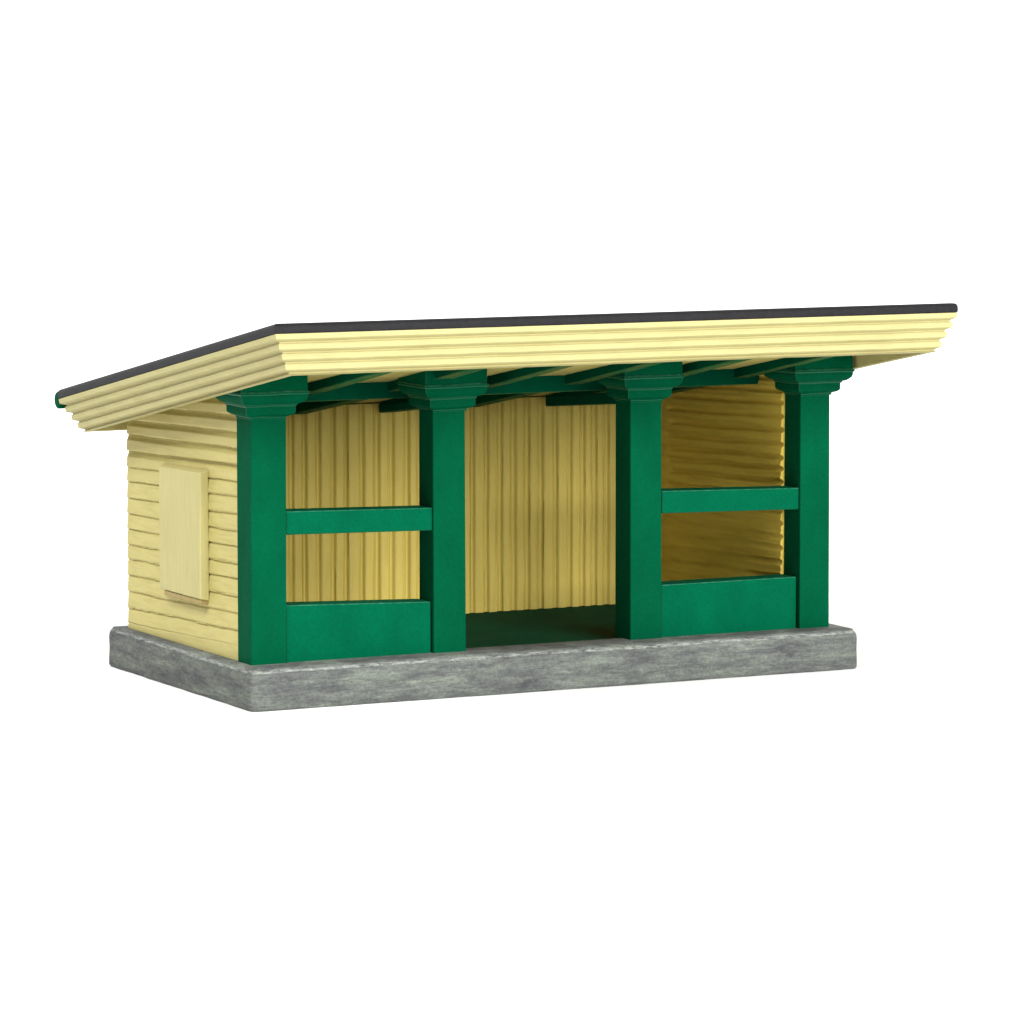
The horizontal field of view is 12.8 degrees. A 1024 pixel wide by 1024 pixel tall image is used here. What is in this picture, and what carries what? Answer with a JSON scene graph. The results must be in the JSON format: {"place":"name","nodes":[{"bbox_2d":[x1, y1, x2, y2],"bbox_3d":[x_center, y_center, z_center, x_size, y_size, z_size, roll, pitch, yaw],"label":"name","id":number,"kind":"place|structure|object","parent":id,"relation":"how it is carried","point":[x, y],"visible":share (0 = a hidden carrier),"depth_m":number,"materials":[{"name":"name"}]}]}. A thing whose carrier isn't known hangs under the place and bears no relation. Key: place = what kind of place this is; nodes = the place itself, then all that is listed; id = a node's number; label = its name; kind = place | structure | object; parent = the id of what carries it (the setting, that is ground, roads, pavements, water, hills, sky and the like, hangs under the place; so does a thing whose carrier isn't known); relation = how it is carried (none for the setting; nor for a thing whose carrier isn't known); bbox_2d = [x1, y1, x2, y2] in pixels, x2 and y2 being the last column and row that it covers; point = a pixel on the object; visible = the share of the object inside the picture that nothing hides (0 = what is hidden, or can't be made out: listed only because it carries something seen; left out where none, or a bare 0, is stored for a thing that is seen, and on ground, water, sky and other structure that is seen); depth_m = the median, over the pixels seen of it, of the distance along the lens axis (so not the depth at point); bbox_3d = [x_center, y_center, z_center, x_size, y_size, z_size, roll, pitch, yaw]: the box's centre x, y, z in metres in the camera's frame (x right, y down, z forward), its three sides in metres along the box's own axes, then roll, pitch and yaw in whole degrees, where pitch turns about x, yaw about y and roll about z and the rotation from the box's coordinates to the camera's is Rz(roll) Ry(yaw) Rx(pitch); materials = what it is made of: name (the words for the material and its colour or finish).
{"place":"outdoors","nodes":[
{"label":"outdoors","id":0,"kind":"place"},
{"bbox_2d":[0,442,1023,1023],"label":"ground","id":1,"kind":"structure","parent":0,"point":[838,846],"depth_m":106.15,"materials":[{"name":"white"}]},
{"bbox_2d":[54,303,957,711],"bbox_3d":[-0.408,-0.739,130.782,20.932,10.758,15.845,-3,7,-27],"label":"model shelter","id":2,"kind":"object","parent":1,"relation":"on","point":[344,513],"visible":1,"depth_m":129.28,"materials":[{"name":"green paint"}]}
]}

